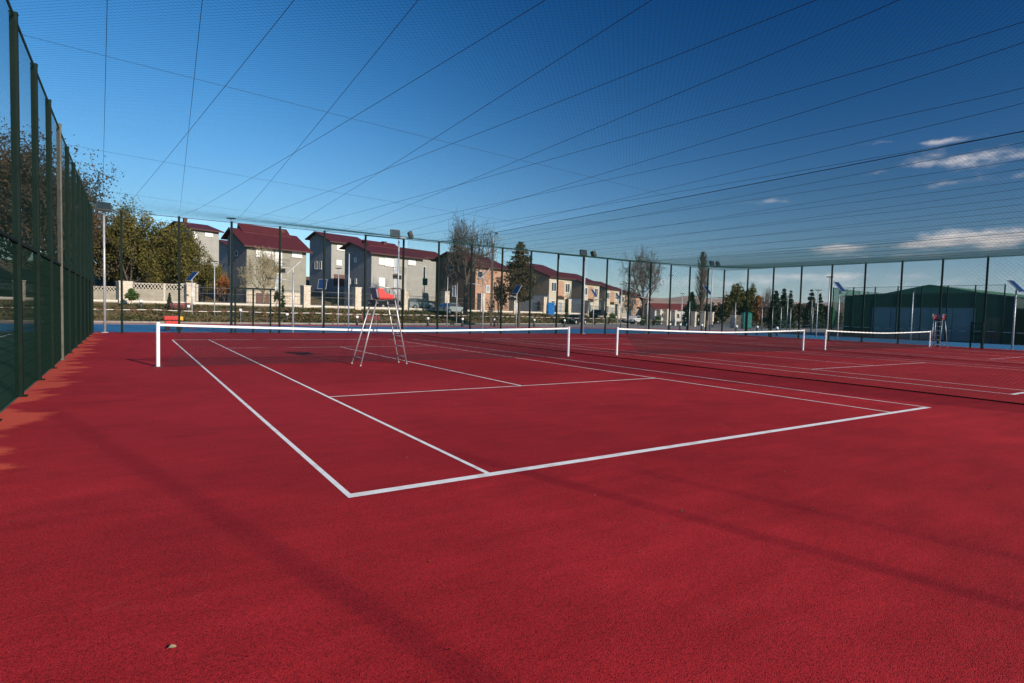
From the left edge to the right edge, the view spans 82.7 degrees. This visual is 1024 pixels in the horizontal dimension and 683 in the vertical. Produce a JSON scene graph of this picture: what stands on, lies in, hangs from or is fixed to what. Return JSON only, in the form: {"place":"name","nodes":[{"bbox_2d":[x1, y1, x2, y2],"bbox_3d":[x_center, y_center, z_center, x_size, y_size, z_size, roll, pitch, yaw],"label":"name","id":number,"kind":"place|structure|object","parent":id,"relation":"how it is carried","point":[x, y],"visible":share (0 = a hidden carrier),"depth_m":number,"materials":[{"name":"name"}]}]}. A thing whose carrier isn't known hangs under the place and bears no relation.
{"place":"outdoors","nodes":[
{"label":"outdoors","id":0,"kind":"place"},
{"bbox_2d":[0,332,90,412],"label":"green court surface","id":1,"kind":"object","parent":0,"point":[12,401],"depth_m":12.71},
{"bbox_2d":[0,259,806,323],"bbox_3d":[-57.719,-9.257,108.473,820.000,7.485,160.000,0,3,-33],"label":"hillside terrace","id":2,"kind":"structure","parent":0,"point":[313,295],"depth_m":71.34,"materials":[{"name":"plant"}]},
{"bbox_2d":[0,114,53,268],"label":"broadleaf tree","id":3,"kind":"object","parent":2,"relation":"on","point":[7,136],"visible":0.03,"depth_m":61.85,"materials":[{"name":"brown plant"}]},
{"bbox_2d":[0,214,114,275],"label":"broadleaf tree","id":4,"kind":"object","parent":2,"relation":"on","point":[106,246],"visible":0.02,"depth_m":68.20,"materials":[{"name":"green plant"}]},
{"bbox_2d":[4,283,115,299],"bbox_3d":[-51.996,-5.235,64.471,16.479,2.232,0.180,1,3,-4],"label":"concrete panel fence","id":5,"kind":"object","parent":2,"relation":"on","point":[110,296],"visible":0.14,"depth_m":64.83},
{"bbox_2d":[0,119,127,273],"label":"broadleaf tree","id":6,"kind":"object","parent":2,"relation":"on","point":[29,185],"visible":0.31,"depth_m":49.94,"materials":[{"name":"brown plant"}]},
{"bbox_2d":[40,163,124,286],"bbox_3d":[-45.528,-10.903,59.330,12.179,14.061,7.954,2,3,12],"label":"broadleaf tree","id":7,"kind":"object","parent":2,"relation":"on","point":[100,218],"visible":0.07,"depth_m":59.37,"materials":[{"name":"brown plant"}]},
{"bbox_2d":[54,226,146,288],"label":"broadleaf tree","id":8,"kind":"object","parent":2,"relation":"on","point":[111,278],"visible":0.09,"depth_m":71.52,"materials":[{"name":"green plant"}]},
{"bbox_2d":[115,281,132,303],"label":"stone pillar","id":9,"kind":"structure","parent":2,"relation":"on","point":[126,285],"depth_m":52.64,"materials":[{"name":"stone"}]},
{"bbox_2d":[124,288,139,304],"bbox_3d":[-33.328,-3.715,51.025,1.243,1.990,1.378,0,3,-33],"label":"young tree","id":10,"kind":"object","parent":2,"relation":"on","point":[131,294],"visible":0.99,"depth_m":50.85,"materials":[{"name":"green plant"}]},
{"bbox_2d":[93,194,176,296],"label":"broadleaf tree","id":11,"kind":"object","parent":2,"relation":"on","point":[131,229],"visible":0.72,"depth_m":67.15,"materials":[{"name":"green plant"}]},
{"bbox_2d":[93,246,188,288],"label":"broadleaf tree","id":12,"kind":"object","parent":2,"relation":"on","point":[125,267],"visible":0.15,"depth_m":68.63,"materials":[{"name":"green plant"}]},
{"bbox_2d":[132,282,197,302],"bbox_3d":[-38.505,-5.099,64.459,6.947,2.689,0.180,1,3,-8],"label":"concrete panel fence","id":13,"kind":"object","parent":2,"relation":"on","point":[162,293],"visible":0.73,"depth_m":64.33,"materials":[{"name":"concrete"}]},
{"bbox_2d":[135,211,208,289],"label":"broadleaf tree","id":14,"kind":"object","parent":2,"relation":"on","point":[195,251],"visible":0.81,"depth_m":68.14,"materials":[{"name":"green plant"}]},
{"bbox_2d":[175,272,197,314],"bbox_3d":[-27.723,-4.116,49.481,0.740,3.774,1.837,3,3,27],"label":"solar street lamp","id":15,"kind":"object","parent":2,"relation":"on","point":[193,275],"visible":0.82,"depth_m":49.91,"materials":[{"name":"metal"}]},
{"bbox_2d":[165,218,223,267],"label":"house","id":16,"kind":"structure","parent":2,"relation":"on","point":[206,231],"depth_m":93.77,"materials":[{"name":"paint"}]},
{"bbox_2d":[174,252,225,300],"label":"broadleaf tree","id":17,"kind":"object","parent":2,"relation":"on","point":[202,270],"visible":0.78,"depth_m":69.36,"materials":[{"name":"green plant"}]},
{"bbox_2d":[211,273,229,302],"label":"broadleaf tree","id":18,"kind":"object","parent":2,"relation":"on","point":[220,283],"visible":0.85,"depth_m":65.70,"materials":[{"name":"brown plant"}]},
{"bbox_2d":[219,240,227,271],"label":"house","id":19,"kind":"structure","parent":2,"relation":"on","point":[223,258],"depth_m":113.55,"materials":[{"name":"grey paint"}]},
{"bbox_2d":[238,246,289,303],"bbox_3d":[-26.199,-6.769,61.394,4.910,6.638,5.140,2,3,12],"label":"broadleaf tree","id":20,"kind":"object","parent":2,"relation":"on","point":[265,261],"visible":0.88,"depth_m":60.42,"materials":[{"name":"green plant"}]},
{"bbox_2d":[221,223,312,305],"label":"house","id":21,"kind":"structure","parent":2,"relation":"on","point":[246,243],"depth_m":70.52,"materials":[{"name":"grey paint"}]},
{"bbox_2d":[300,285,310,307],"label":"stone pillar","id":22,"kind":"structure","parent":2,"relation":"on","point":[304,292],"depth_m":60.88,"materials":[{"name":"stone"}]},
{"bbox_2d":[1,297,626,317],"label":"plinth wall","id":23,"kind":"structure","parent":2,"relation":"on","point":[237,304],"depth_m":60.58,"materials":[{"name":"concrete"}]},
{"bbox_2d":[183,283,195,303],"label":"stone pillar","id":24,"kind":"structure","parent":23,"relation":"on","point":[187,294],"depth_m":55.79,"materials":[{"name":"stone"}]},
{"bbox_2d":[196,287,300,304],"bbox_3d":[-26.422,-4.536,58.629,9.863,1.530,0.030,0,3,-28],"label":"railing panel","id":25,"kind":"object","parent":23,"relation":"on","point":[209,293],"visible":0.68,"depth_m":58.12,"materials":[{"name":"grey"}]},
{"bbox_2d":[351,287,361,309],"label":"stone pillar","id":26,"kind":"structure","parent":23,"relation":"on","point":[356,290],"depth_m":63.76,"materials":[{"name":"stone"}]},
{"bbox_2d":[305,231,361,295],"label":"house","id":27,"kind":"structure","parent":2,"relation":"on","point":[331,256],"depth_m":91.19,"materials":[{"name":"paint"}]},
{"bbox_2d":[339,239,427,308],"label":"house","id":28,"kind":"structure","parent":2,"relation":"on","point":[373,269],"depth_m":78.33,"materials":[{"name":"paint"}]},
{"bbox_2d":[400,289,409,310],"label":"stone pillar","id":29,"kind":"structure","parent":2,"relation":"on","point":[406,307],"depth_m":68.82,"materials":[{"name":"stone"}]},
{"bbox_2d":[400,247,437,300],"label":"house","id":30,"kind":"structure","parent":2,"relation":"on","point":[429,253],"depth_m":103.17,"materials":[{"name":"paint"}]},
{"bbox_2d":[409,298,434,308],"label":"parked car","id":31,"kind":"object","parent":2,"relation":"on","point":[414,300],"visible":0.51,"depth_m":71.28,"materials":[{"name":"silver metal"}]},
{"bbox_2d":[435,303,462,314],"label":"parked car","id":32,"kind":"object","parent":2,"relation":"on","point":[445,306],"visible":0.5,"depth_m":70.93,"materials":[{"name":"silver metal"}]},
{"bbox_2d":[431,250,508,310],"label":"house","id":33,"kind":"structure","parent":2,"relation":"on","point":[459,291],"depth_m":86.38,"materials":[{"name":"beige"}]},
{"bbox_2d":[440,209,509,314],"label":"bare tree","id":34,"kind":"object","parent":2,"relation":"on","point":[452,254],"visible":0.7,"depth_m":65.72,"materials":[{"name":"brown plant"}]},
{"bbox_2d":[509,263,575,312],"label":"house","id":35,"kind":"structure","parent":2,"relation":"on","point":[568,281],"depth_m":95.78,"materials":[{"name":"paint"}]},
{"bbox_2d":[560,272,602,312],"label":"house","id":36,"kind":"structure","parent":2,"relation":"on","point":[575,282],"depth_m":114.25,"materials":[{"name":"beige concrete"}]},
{"bbox_2d":[595,281,621,313],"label":"house","id":37,"kind":"structure","parent":2,"relation":"on","point":[609,304],"depth_m":134.63,"materials":[{"name":"beige concrete"}]},
{"bbox_2d":[644,303,702,321],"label":"house","id":38,"kind":"structure","parent":2,"relation":"on","point":[652,306],"depth_m":171.99,"materials":[{"name":"paint"}]},
{"bbox_2d":[0,332,1023,682],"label":"tennis court surface","id":39,"kind":"object","parent":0,"point":[206,524],"depth_m":4.47,"materials":[{"name":"red rubber"}]},
{"bbox_2d":[0,0,92,420],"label":"fence","id":40,"kind":"object","parent":39,"relation":"on","point":[61,327],"visible":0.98,"depth_m":11.20,"materials":[{"name":"metal"}]},
{"bbox_2d":[21,34,679,198],"bbox_3d":[-1.336,-4.812,14.100,16.281,0.556,0.005,0,4,-34],"label":"support cable","id":41,"kind":"object","parent":40,"relation":"attached to","point":[308,107],"visible":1,"depth_m":11.90,"materials":[{"name":"black metal"}]},
{"bbox_2d":[95,201,111,332],"bbox_3d":[-20.067,-3.634,28.644,0.683,6.402,0.486,0,3,-33],"label":"floodlight mast","id":42,"kind":"object","parent":39,"relation":"on","point":[104,279],"visible":0.81,"depth_m":28.68,"materials":[{"name":"metal"}]},
{"bbox_2d":[154,322,570,366],"bbox_3d":[-3.283,0.038,17.691,12.974,1.090,0.180,0,3,-33],"label":"tennis net","id":43,"kind":"object","parent":39,"relation":"on","point":[551,348],"visible":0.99,"depth_m":16.64,"materials":[{"name":"fabric"}]},
{"bbox_2d":[351,287,406,365],"bbox_3d":[-3.643,-0.432,16.264,1.486,2.169,0.790,0,3,-33],"label":"umpire chair","id":44,"kind":"object","parent":39,"relation":"on","point":[380,293],"visible":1,"depth_m":16.21,"materials":[{"name":"metal"}]},
{"bbox_2d":[390,229,413,329],"bbox_3d":[-7.042,-3.788,37.066,1.611,6.554,0.674,0,3,-33],"label":"floodlight mast","id":45,"kind":"object","parent":39,"relation":"on","point":[410,233],"visible":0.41,"depth_m":36.98,"materials":[{"name":"metal"}]},
{"bbox_2d":[91,208,723,333],"bbox_3d":[-0.297,-3.552,41.263,48.081,6.020,0.200,0,3,-33],"label":"fence","id":46,"kind":"object","parent":39,"relation":"on","point":[279,279],"visible":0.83,"depth_m":35.52,"materials":[{"name":"teal"}]},
{"bbox_2d":[123,0,293,208],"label":"support cable","id":47,"kind":"object","parent":46,"relation":"attached to","point":[223,88],"visible":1,"depth_m":10.89,"materials":[{"name":"black metal"}]},
{"bbox_2d":[231,287,274,332],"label":"fence gate","id":48,"kind":"structure","parent":46,"relation":"attached to","point":[242,318],"depth_m":31.89,"materials":[{"name":"green metal"}]},
{"bbox_2d":[233,0,417,220],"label":"support cable","id":49,"kind":"object","parent":46,"relation":"attached to","point":[345,89],"visible":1,"depth_m":10.67,"materials":[{"name":"black metal"}]},
{"bbox_2d":[186,0,544,213],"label":"support cable","id":50,"kind":"object","parent":46,"relation":"attached to","point":[398,89],"visible":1,"depth_m":10.45,"materials":[{"name":"black metal"}]},
{"bbox_2d":[283,0,651,225],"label":"support cable","id":51,"kind":"object","parent":46,"relation":"attached to","point":[504,93],"visible":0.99,"depth_m":10.41,"materials":[{"name":"black metal"}]},
{"bbox_2d":[233,0,815,221],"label":"support cable","id":52,"kind":"object","parent":46,"relation":"attached to","point":[585,91],"visible":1,"depth_m":10.12,"materials":[{"name":"black metal"}]},
{"bbox_2d":[327,0,897,230],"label":"support cable","id":53,"kind":"object","parent":46,"relation":"attached to","point":[676,94],"visible":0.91,"depth_m":10.03,"materials":[{"name":"black metal"}]},
{"bbox_2d":[281,22,1022,226],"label":"support cable","id":54,"kind":"object","parent":46,"relation":"attached to","point":[730,108],"visible":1,"depth_m":10.60,"materials":[{"name":"black metal"}]},
{"bbox_2d":[330,87,1023,230],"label":"support cable","id":55,"kind":"object","parent":46,"relation":"attached to","point":[733,152],"visible":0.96,"depth_m":13.21,"materials":[{"name":"black metal"}]},
{"bbox_2d":[370,42,1023,235],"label":"support cable","id":56,"kind":"object","parent":46,"relation":"attached to","point":[760,125],"visible":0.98,"depth_m":11.30,"materials":[{"name":"black metal"}]},
{"bbox_2d":[384,131,1023,236],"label":"support cable","id":57,"kind":"object","parent":46,"relation":"attached to","point":[756,178],"visible":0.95,"depth_m":15.26,"materials":[{"name":"black metal"}]},
{"bbox_2d":[406,131,1023,404],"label":"divider net","id":58,"kind":"object","parent":46,"relation":"hanging from","point":[894,388],"visible":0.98,"depth_m":16.10,"materials":[{"name":"black"}]},
{"bbox_2d":[409,103,1022,240],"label":"support cable","id":59,"kind":"object","parent":46,"relation":"attached to","point":[772,163],"visible":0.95,"depth_m":13.85,"materials":[{"name":"black metal"}]},
{"bbox_2d":[436,160,1020,241],"bbox_3d":[4.570,-5.118,22.410,0.008,0.665,36.746,-1,4,-38],"label":"support cable","id":60,"kind":"object","parent":46,"relation":"attached to","point":[768,197],"visible":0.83,"depth_m":17.61,"materials":[{"name":"black metal"}]},
{"bbox_2d":[466,142,1023,244],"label":"support cable","id":61,"kind":"object","parent":46,"relation":"attached to","point":[787,187],"visible":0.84,"depth_m":16.30,"materials":[{"name":"black metal"}]},
{"bbox_2d":[472,168,1023,248],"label":"support cable","id":62,"kind":"object","parent":46,"relation":"attached to","point":[793,205],"visible":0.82,"depth_m":18.67,"materials":[{"name":"black metal"}]},
{"bbox_2d":[586,232,1023,364],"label":"divider net","id":63,"kind":"object","parent":46,"relation":"attached to","point":[818,300],"visible":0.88,"depth_m":29.69,"materials":[{"name":"black"}]},
{"bbox_2d":[613,217,1017,257],"bbox_3d":[12.858,-5.141,27.870,0.008,0.727,36.635,0,3,-31],"label":"support cable","id":64,"kind":"object","parent":46,"relation":"attached to","point":[841,235],"visible":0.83,"depth_m":25.36,"materials":[{"name":"black metal"}]},
{"bbox_2d":[9,0,1023,269],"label":"ceiling net","id":65,"kind":"object","parent":64,"relation":"hanging from","point":[599,196],"visible":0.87,"depth_m":14.80,"materials":[{"name":"black"}]},
{"bbox_2d":[172,339,930,497],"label":"court lines","id":66,"kind":"object","parent":39,"relation":"on","point":[328,476],"visible":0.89,"depth_m":7.01,"materials":[{"name":"white paint"}]},
{"bbox_2d":[579,250,596,333],"bbox_3d":[5.875,-3.875,45.633,1.611,6.554,0.674,0,3,-33],"label":"floodlight mast","id":67,"kind":"object","parent":39,"relation":"on","point":[583,252],"visible":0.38,"depth_m":45.58,"materials":[{"name":"metal"}]},
{"bbox_2d":[616,327,805,354],"bbox_3d":[9.459,-0.045,26.082,13.080,1.090,0.180,0,3,-33],"label":"tennis net","id":68,"kind":"object","parent":39,"relation":"on","point":[676,341],"visible":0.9,"depth_m":25.35,"materials":[{"name":"fabric"}]},
{"bbox_2d":[499,338,1023,394],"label":"court lines","id":69,"kind":"object","parent":39,"relation":"on","point":[804,368],"visible":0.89,"depth_m":20.84,"materials":[{"name":"white paint"}]},
{"bbox_2d":[721,255,1023,348],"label":"fence","id":70,"kind":"object","parent":39,"relation":"on","point":[901,282],"visible":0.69,"depth_m":43.90,"materials":[{"name":"teal"}]},
{"bbox_2d":[746,308,771,336],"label":"fence gate","id":71,"kind":"structure","parent":70,"relation":"attached to","point":[760,319],"depth_m":51.06,"materials":[{"name":"green metal"}]},
{"bbox_2d":[824,329,930,349],"bbox_3d":[21.824,-0.127,34.225,12.730,1.090,0.180,0,3,-33],"label":"tennis net","id":72,"kind":"object","parent":39,"relation":"on","point":[905,344],"visible":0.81,"depth_m":33.62,"materials":[{"name":"fabric"}]},
{"bbox_2d":[931,314,947,347],"bbox_3d":[27.771,-0.688,37.919,1.486,2.169,0.790,-1,4,-38],"label":"umpire chair","id":73,"kind":"object","parent":39,"relation":"on","point":[938,317],"visible":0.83,"depth_m":37.78,"materials":[{"name":"metal"}]},
{"bbox_2d":[0,0,1023,302],"label":"sky","id":74,"kind":"structure","parent":0,"point":[372,71],"materials":[{"name":"blue"}]},
{"bbox_2d":[1,323,1023,349],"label":"running track","id":75,"kind":"structure","parent":0,"point":[126,328],"depth_m":43.65,"materials":[{"name":"blue rubber"}]},
{"bbox_2d":[164,316,195,330],"bbox_3d":[-18.658,-1.012,32.691,1.540,0.825,0.566,0,3,-33],"label":"court cart","id":76,"kind":"object","parent":75,"relation":"on","point":[171,318],"visible":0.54,"depth_m":32.28,"materials":[{"name":"red plastic"}]},
{"bbox_2d":[267,261,300,331],"bbox_3d":[-13.393,-2.644,34.112,1.857,4.230,0.740,0,3,-24],"label":"solar street lamp","id":77,"kind":"object","parent":75,"relation":"on","point":[292,281],"visible":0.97,"depth_m":34.26,"materials":[{"name":"metal"}]},
{"bbox_2d":[0,307,1011,332],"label":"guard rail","id":78,"kind":"object","parent":75,"relation":"on","point":[481,316],"visible":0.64,"depth_m":52.95,"materials":[{"name":"metal"}]},
{"bbox_2d":[1007,280,1023,348],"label":"solar street lamp","id":79,"kind":"object","parent":75,"relation":"on","point":[1017,286],"visible":0.84,"depth_m":38.03,"materials":[{"name":"metal"}]},
{"bbox_2d":[6,322,1023,344],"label":"track border","id":80,"kind":"object","parent":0,"point":[476,327],"visible":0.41,"depth_m":51.62,"materials":[{"name":"blue"}]},
{"bbox_2d":[294,323,842,335],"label":"pavement","id":81,"kind":"structure","parent":0,"point":[673,327],"depth_m":79.00,"materials":[{"name":"concrete"}]},
{"bbox_2d":[4,320,707,324],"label":"kerb","id":82,"kind":"structure","parent":81,"relation":"on","point":[328,323],"depth_m":52.55,"materials":[{"name":"concrete"}]},
{"bbox_2d":[486,271,507,325],"bbox_3d":[-1.425,-4.489,62.988,2.196,6.221,2.480,3,3,30],"label":"broadleaf tree","id":83,"kind":"object","parent":81,"relation":"on","point":[497,292],"visible":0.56,"depth_m":62.74,"materials":[{"name":"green plant"}]},
{"bbox_2d":[490,233,504,326],"bbox_3d":[-1.410,-6.234,59.844,1.532,9.826,0.280,2,3,0],"label":"light pole","id":84,"kind":"object","parent":81,"relation":"on","point":[492,264],"visible":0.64,"depth_m":59.72,"materials":[{"name":"grey metal"}]},
{"bbox_2d":[499,241,540,326],"bbox_3d":[0.684,-5.954,61.845,4.988,9.375,4.902,1,3,-7],"label":"conical tree","id":85,"kind":"object","parent":81,"relation":"on","point":[517,279],"visible":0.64,"depth_m":61.38,"materials":[{"name":"green plant"}]},
{"bbox_2d":[617,244,663,324],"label":"bare tree","id":86,"kind":"object","parent":81,"relation":"on","point":[640,272],"visible":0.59,"depth_m":91.18,"materials":[{"name":"brown plant"}]},
{"bbox_2d":[677,292,701,325],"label":"spruce tree","id":87,"kind":"object","parent":81,"relation":"on","point":[691,306],"visible":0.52,"depth_m":99.48,"materials":[{"name":"green plant"}]},
{"bbox_2d":[694,252,710,323],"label":"poplar tree","id":88,"kind":"object","parent":81,"relation":"on","point":[702,288],"visible":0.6,"depth_m":104.42,"materials":[{"name":"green plant"}]},
{"bbox_2d":[707,302,733,321],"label":"broadleaf tree","id":89,"kind":"object","parent":81,"relation":"on","point":[719,313],"visible":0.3,"depth_m":123.45,"materials":[{"name":"green plant"}]},
{"bbox_2d":[719,282,744,323],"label":"broadleaf tree","id":90,"kind":"object","parent":81,"relation":"on","point":[739,299],"visible":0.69,"depth_m":113.92,"materials":[{"name":"green plant"}]},
{"bbox_2d":[736,283,765,326],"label":"broadleaf tree","id":91,"kind":"object","parent":81,"relation":"on","point":[751,296],"visible":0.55,"depth_m":114.12,"materials":[{"name":"green plant"}]},
{"bbox_2d":[753,295,762,325],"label":"poplar tree","id":92,"kind":"object","parent":81,"relation":"on","point":[758,303],"visible":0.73,"depth_m":111.58,"materials":[{"name":"brown plant"}]},
{"bbox_2d":[763,290,787,327],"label":"spruce tree","id":93,"kind":"object","parent":81,"relation":"on","point":[777,312],"visible":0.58,"depth_m":97.47,"materials":[{"name":"green plant"}]},
{"bbox_2d":[778,288,794,328],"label":"spruce tree","id":94,"kind":"object","parent":81,"relation":"on","point":[784,290],"visible":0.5,"depth_m":100.53,"materials":[{"name":"green plant"}]},
{"bbox_2d":[786,291,797,327],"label":"spruce tree","id":95,"kind":"object","parent":81,"relation":"on","point":[792,311],"visible":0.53,"depth_m":103.53,"materials":[{"name":"green plant"}]},
{"bbox_2d":[795,289,824,328],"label":"spruce tree","id":96,"kind":"object","parent":81,"relation":"on","point":[811,294],"visible":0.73,"depth_m":106.55,"materials":[{"name":"green plant"}]},
{"bbox_2d":[813,294,826,328],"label":"spruce tree","id":97,"kind":"object","parent":81,"relation":"on","point":[821,315],"visible":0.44,"depth_m":109.56,"materials":[{"name":"green plant"}]},
{"bbox_2d":[830,285,1005,343],"bbox_3d":[41.465,-3.015,63.669,29.995,4.920,12.246,-4,7,-64],"label":"ball cage","id":98,"kind":"object","parent":81,"relation":"on","point":[852,303],"visible":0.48,"depth_m":54.23,"materials":[{"name":"green"}]},
{"bbox_2d":[843,284,1023,343],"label":"sports hall","id":99,"kind":"structure","parent":81,"relation":"on","point":[909,309],"depth_m":53.39,"materials":[{"name":"green metal"}]},
{"bbox_2d":[871,307,890,337],"bbox_3d":[36.379,-1.894,57.365,0.085,2.950,1.660,0,3,-33],"label":"sliding door","id":100,"kind":"structure","parent":99,"relation":"in","point":[882,317],"depth_m":57.27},
{"bbox_2d":[890,307,910,337],"bbox_3d":[37.313,-1.797,55.947,0.085,2.950,1.660,0,3,-33],"label":"sliding door","id":101,"kind":"structure","parent":99,"relation":"in","point":[904,321],"depth_m":55.73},
{"bbox_2d":[909,308,930,338],"bbox_3d":[38.247,-1.699,54.530,0.085,2.950,1.660,0,3,-33],"label":"sliding door","id":102,"kind":"structure","parent":99,"relation":"in","point":[925,321],"depth_m":54.40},
{"bbox_2d":[930,308,952,340],"bbox_3d":[39.181,-1.602,53.113,0.085,2.950,1.660,0,3,-33],"label":"sliding door","id":103,"kind":"structure","parent":99,"relation":"in","point":[937,310],"depth_m":52.98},
{"bbox_2d":[951,308,975,341],"bbox_3d":[40.115,-1.505,51.696,0.085,2.950,1.660,0,3,-33],"label":"sliding door","id":104,"kind":"structure","parent":99,"relation":"in","point":[955,316],"depth_m":51.77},
{"bbox_2d":[984,317,999,342],"bbox_3d":[41.273,-0.986,49.999,0.057,2.150,1.000,0,3,-33],"label":"side door","id":105,"kind":"structure","parent":99,"relation":"in","point":[995,324],"depth_m":49.95,"materials":[{"name":"green metal"}]},
{"bbox_2d":[236,319,988,348],"bbox_3d":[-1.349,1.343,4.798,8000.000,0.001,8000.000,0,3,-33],"label":"ground","id":106,"kind":"structure","parent":0,"point":[592,333],"depth_m":70.44,"materials":[{"name":"green rubber"}]},
{"bbox_2d":[0,300,597,322],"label":"ground cover","id":107,"kind":"object","parent":106,"relation":"on","point":[183,311],"visible":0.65,"depth_m":54.98,"materials":[{"name":"green plant"}]},
{"bbox_2d":[651,296,843,321],"bbox_3d":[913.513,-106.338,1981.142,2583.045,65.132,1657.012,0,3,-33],"label":"hills","id":108,"kind":"structure","parent":0,"point":[718,300],"depth_m":1564.58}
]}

